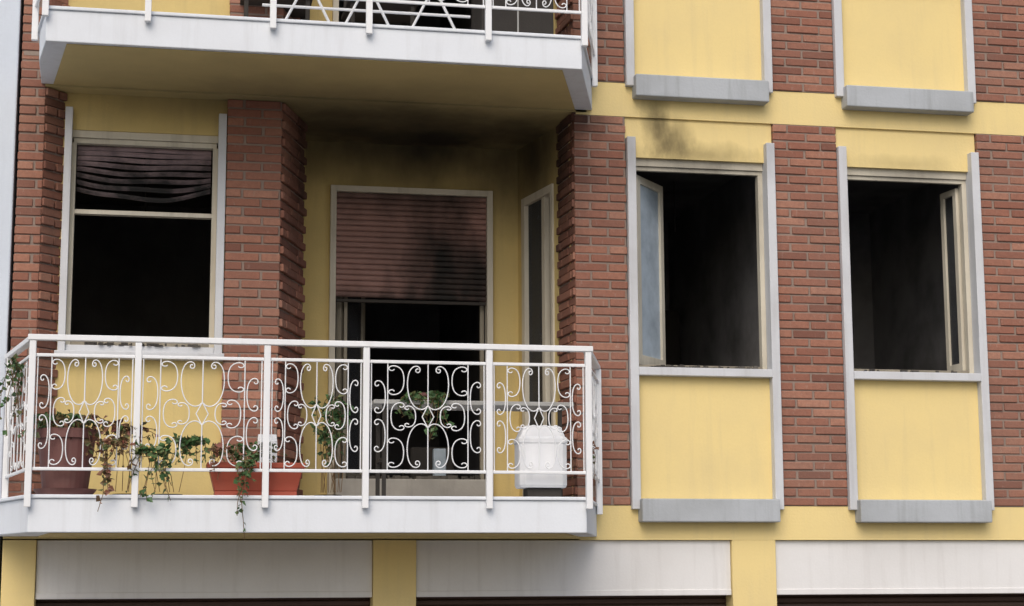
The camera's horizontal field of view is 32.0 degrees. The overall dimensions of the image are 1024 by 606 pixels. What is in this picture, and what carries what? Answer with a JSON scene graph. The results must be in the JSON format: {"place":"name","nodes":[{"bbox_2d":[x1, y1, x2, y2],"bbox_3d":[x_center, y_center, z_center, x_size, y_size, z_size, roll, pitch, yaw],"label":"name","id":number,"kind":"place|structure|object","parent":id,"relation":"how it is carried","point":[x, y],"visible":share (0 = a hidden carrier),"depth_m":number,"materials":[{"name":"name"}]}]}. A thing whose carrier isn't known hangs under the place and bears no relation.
{"place":"outdoors","nodes":[
{"label":"outdoors","id":0,"kind":"place"},
{"bbox_2d":[0,0,23,599],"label":"walls","id":1,"kind":"structure","parent":0,"point":[11,24],"depth_m":11.88,"materials":[{"name":"paint"}]},
{"bbox_2d":[24,51,38,55],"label":"loggia floor","id":2,"kind":"structure","parent":0,"point":[34,53],"depth_m":11.99,"materials":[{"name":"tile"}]},
{"bbox_2d":[240,0,312,19],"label":"garden chair","id":3,"kind":"object","parent":2,"relation":"on","point":[302,14],"visible":0.32,"depth_m":12.39,"materials":[{"name":"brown wood"}]},
{"bbox_2d":[68,0,557,33],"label":"loggia walls","id":4,"kind":"structure","parent":2,"relation":"on","point":[215,7],"depth_m":12.40,"materials":[{"name":"yellow paint"}]},
{"bbox_2d":[262,0,469,28],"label":"clothes drying rack","id":5,"kind":"object","parent":2,"relation":"on","point":[380,10],"visible":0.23,"depth_m":11.98,"materials":[{"name":"white metal"}]},
{"bbox_2d":[341,0,417,25],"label":"garden chair","id":6,"kind":"object","parent":2,"relation":"on","point":[404,20],"visible":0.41,"depth_m":12.58,"materials":[{"name":"wood"}]},
{"bbox_2d":[45,84,581,149],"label":"loggia ceiling","id":7,"kind":"structure","parent":0,"point":[409,123],"depth_m":12.88,"materials":[{"name":"yellow paint"}]},
{"bbox_2d":[7,539,1023,605],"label":"walls","id":8,"kind":"structure","parent":0,"point":[390,539],"depth_m":17.04,"materials":[{"name":"paint"}]},
{"bbox_2d":[71,0,484,478],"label":"blackened room","id":9,"kind":"object","parent":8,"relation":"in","point":[138,276],"visible":0.04,"depth_m":15.34,"materials":[{"name":"black"}]},
{"bbox_2d":[334,419,453,479],"bbox_3d":[-1.007,1.332,14.545,0.578,0.800,1.447,7,-11,-40],"label":"burnt furniture","id":10,"kind":"object","parent":9,"relation":"on","point":[417,453],"visible":0.17,"depth_m":14.05,"materials":[{"name":"brown wood"}]},
{"bbox_2d":[432,449,445,475],"bbox_3d":[-0.556,1.240,13.662,0.100,0.250,0.060,2,-9,-11],"label":"blue carton","id":11,"kind":"object","parent":9,"relation":"in","point":[439,455],"visible":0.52,"depth_m":13.64,"materials":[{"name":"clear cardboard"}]},
{"bbox_2d":[549,171,958,370],"bbox_3d":[2.601,-1.074,14.914,4.960,5.800,3.120,2,-9,-11],"label":"smoky room","id":12,"kind":"object","parent":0,"point":[711,279],"visible":0.26,"depth_m":14.96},
{"bbox_2d":[665,310,680,364],"bbox_3d":[1.748,0.979,15.479,1.884,1.840,0.635,-2,-9,12],"label":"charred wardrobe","id":13,"kind":"object","parent":12,"relation":"on","point":[672,338],"visible":0.04,"depth_m":15.52,"materials":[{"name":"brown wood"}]},
{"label":"loggia floor","id":14,"kind":"structure","parent":0,"visible":0},
{"bbox_2d":[54,93,560,496],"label":"loggia walls","id":15,"kind":"structure","parent":14,"relation":"on","point":[510,179],"depth_m":13.26,"materials":[{"name":"yellow paint"}]},
{"bbox_2d":[334,478,485,495],"bbox_3d":[-0.741,1.414,13.185,1.150,0.217,0.220,2,-9,-11],"label":"door threshold","id":16,"kind":"object","parent":14,"relation":"on","point":[432,487],"depth_m":13.09,"materials":[{"name":"stone"}]},
{"bbox_2d":[84,342,956,478],"bbox_3d":[0.100,0.824,12.890,6.200,0.850,1.200,2,-9,-11],"label":"charred debris","id":17,"kind":"object","parent":16,"relation":"on","point":[374,477],"visible":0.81,"depth_m":12.90,"materials":[{"name":"black"}]},
{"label":"pavement","id":18,"kind":"structure","parent":0,"visible":0},
{"bbox_2d":[0,540,776,605],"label":"ground floor piers","id":19,"kind":"structure","parent":18,"relation":"on","point":[753,572],"depth_m":11.96,"materials":[{"name":"yellow paint"}]},
{"bbox_2d":[36,597,369,605],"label":"garage roller door","id":20,"kind":"structure","parent":19,"relation":"attached to","point":[357,601],"depth_m":11.84,"materials":[{"name":"grey metal"}]},
{"bbox_2d":[3,0,1023,539],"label":"yellow walls","id":21,"kind":"structure","parent":19,"relation":"on","point":[705,438],"depth_m":12.88,"materials":[{"name":"paint"}]},
{"bbox_2d":[0,494,597,536],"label":"balcony slab","id":22,"kind":"structure","parent":21,"relation":"attached to","point":[43,514],"depth_m":10.90,"materials":[{"name":"grey concrete"}]},
{"bbox_2d":[37,533,578,537],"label":"balcony soffit","id":23,"kind":"structure","parent":22,"relation":"attached to","point":[409,535],"depth_m":11.26,"materials":[{"name":"grey concrete"}]},
{"bbox_2d":[1,334,602,514],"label":"balcony railing","id":24,"kind":"object","parent":21,"relation":"attached to","point":[593,403],"visible":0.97,"depth_m":11.00,"materials":[{"name":"white metal"}]},
{"bbox_2d":[17,409,109,493],"bbox_3d":[-2.691,0.905,10.792,0.451,0.511,0.442,-6,-10,31],"label":"potted plant","id":25,"kind":"object","parent":24,"relation":"on","point":[64,482],"visible":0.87,"depth_m":10.71,"materials":[{"name":"brown plant"}]},
{"bbox_2d":[88,418,157,511],"bbox_3d":[-2.389,1.020,11.023,0.424,0.563,0.872,2,-9,-11],"label":"withered trailing plant","id":26,"kind":"object","parent":24,"relation":"on","point":[120,441],"visible":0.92,"depth_m":10.68,"materials":[{"name":"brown plant"}]},
{"bbox_2d":[126,433,209,501],"bbox_3d":[-2.137,1.032,11.081,0.498,0.445,0.858,2,-9,-11],"label":"ivy plant","id":27,"kind":"object","parent":24,"relation":"on","point":[187,444],"visible":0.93,"depth_m":10.73,"materials":[{"name":"green plant"}]},
{"bbox_2d":[190,441,305,539],"bbox_3d":[-1.618,1.142,10.917,0.704,0.613,0.388,2,-9,-11],"label":"planter box","id":28,"kind":"object","parent":24,"relation":"attached to","point":[245,482],"visible":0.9,"depth_m":10.93,"materials":[{"name":"red plastic"}]},
{"bbox_2d":[257,434,276,462],"bbox_3d":[-1.541,1.024,11.223,0.120,0.397,0.100,2,-9,-11],"label":"milk carton","id":29,"kind":"object","parent":24,"relation":"on","point":[274,438],"visible":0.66,"depth_m":11.20,"materials":[{"name":"white cardboard"}]},
{"bbox_2d":[0,353,598,481],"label":"railing vine","id":30,"kind":"object","parent":24,"relation":"attached to","point":[17,368],"visible":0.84,"depth_m":10.94,"materials":[{"name":"green plant"}]},
{"bbox_2d":[308,393,354,495],"bbox_3d":[-1.180,0.926,11.492,0.294,0.670,0.472,2,-9,-11],"label":"climbing plant","id":31,"kind":"object","parent":24,"relation":"on","point":[335,414],"visible":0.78,"depth_m":11.36,"materials":[{"name":"green plant"}]},
{"bbox_2d":[370,399,573,496],"bbox_3d":[-0.278,0.980,11.746,1.320,0.637,0.400,2,-9,-11],"label":"folding table","id":32,"kind":"object","parent":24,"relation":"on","point":[475,405],"visible":0.59,"depth_m":11.69,"materials":[{"name":"white wood"}]},
{"bbox_2d":[395,390,454,440],"bbox_3d":[-0.552,0.732,11.531,0.334,0.332,0.320,-6,-11,34],"label":"table plant","id":33,"kind":"object","parent":32,"relation":"on","point":[435,397],"visible":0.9,"depth_m":11.50,"materials":[{"name":"green plant"}]},
{"bbox_2d":[514,426,567,496],"bbox_3d":[0.182,1.014,11.381,0.328,0.452,0.224,2,-9,-11],"label":"plastic container","id":34,"kind":"object","parent":24,"relation":"on","point":[541,485],"visible":0.84,"depth_m":11.28,"materials":[{"name":"white plastic"}]},
{"bbox_2d":[31,0,597,86],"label":"balcony railing","id":35,"kind":"object","parent":21,"relation":"attached to","point":[589,27],"visible":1,"depth_m":11.57,"materials":[{"name":"white metal"}]},
{"bbox_2d":[38,5,592,109],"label":"balcony slab","id":36,"kind":"structure","parent":21,"relation":"attached to","point":[60,28],"depth_m":11.37,"materials":[{"name":"white concrete"}]},
{"bbox_2d":[54,44,574,109],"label":"balcony soffit","id":37,"kind":"structure","parent":36,"relation":"attached to","point":[185,70],"depth_m":11.82,"materials":[{"name":"yellow paint"}]},
{"bbox_2d":[471,0,553,33],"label":"balcony cabinet","id":38,"kind":"object","parent":36,"relation":"on","point":[522,21],"visible":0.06,"depth_m":12.14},
{"bbox_2d":[8,0,1023,506],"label":"brick facing","id":39,"kind":"object","parent":21,"relation":"attached to","point":[292,124],"visible":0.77,"depth_m":12.64,"materials":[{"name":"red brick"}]},
{"bbox_2d":[65,0,973,495],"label":"window frames","id":40,"kind":"structure","parent":21,"relation":"attached to","point":[663,166],"depth_m":13.12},
{"bbox_2d":[76,145,210,202],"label":"burnt blind remains","id":41,"kind":"object","parent":40,"relation":"attached to","point":[195,157],"visible":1,"depth_m":12.26,"materials":[{"name":"black plastic"}]},
{"bbox_2d":[336,192,485,301],"bbox_3d":[-0.760,-0.423,13.527,1.146,0.807,0.028,2,-9,-11],"label":"roller shutter","id":42,"kind":"object","parent":40,"relation":"attached to","point":[363,239],"visible":1,"depth_m":13.52,"materials":[{"name":"brown plastic"}]},
{"bbox_2d":[336,299,485,305],"bbox_3d":[-0.758,-0.006,13.460,1.140,0.023,0.025,2,-9,-11],"label":"shutter bottom bar","id":43,"kind":"object","parent":40,"relation":"attached to","point":[413,302],"visible":1,"depth_m":13.45,"materials":[{"name":"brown wood"}]},
{"bbox_2d":[70,296,968,478],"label":"scorched frames","id":44,"kind":"structure","parent":40,"relation":"attached to","point":[341,335],"depth_m":13.40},
{"bbox_2d":[342,197,958,473],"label":"smoked panes","id":45,"kind":"object","parent":40,"relation":"attached to","point":[535,286],"visible":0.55,"depth_m":13.41,"materials":[{"name":"grey glass"}]},
{"bbox_2d":[640,185,660,358],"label":"sash panes","id":46,"kind":"object","parent":40,"relation":"attached to","point":[650,274],"visible":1,"depth_m":12.95,"materials":[{"name":"blue glass"}]},
{"bbox_2d":[632,74,991,522],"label":"concrete sills","id":47,"kind":"structure","parent":40,"relation":"attached to","point":[756,92],"depth_m":12.72,"materials":[{"name":"grey concrete"}]},
{"bbox_2d":[54,0,994,509],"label":"window surrounds","id":48,"kind":"object","parent":21,"relation":"attached to","point":[980,374],"visible":0.84,"depth_m":12.74,"materials":[{"name":"white stone"}]},
{"bbox_2d":[35,540,1023,598],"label":"shutter housing","id":49,"kind":"object","parent":19,"relation":"attached to","point":[127,569],"visible":1,"depth_m":12.15,"materials":[{"name":"grey metal"}]},
{"bbox_2d":[416,595,725,605],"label":"garage roller door","id":50,"kind":"structure","parent":19,"relation":"attached to","point":[691,600],"depth_m":12.32,"materials":[{"name":"metal"}]},
{"bbox_2d":[777,593,1023,605],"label":"garage roller door","id":51,"kind":"structure","parent":19,"relation":"attached to","point":[995,599],"depth_m":12.79,"materials":[{"name":"metal"}]}
]}

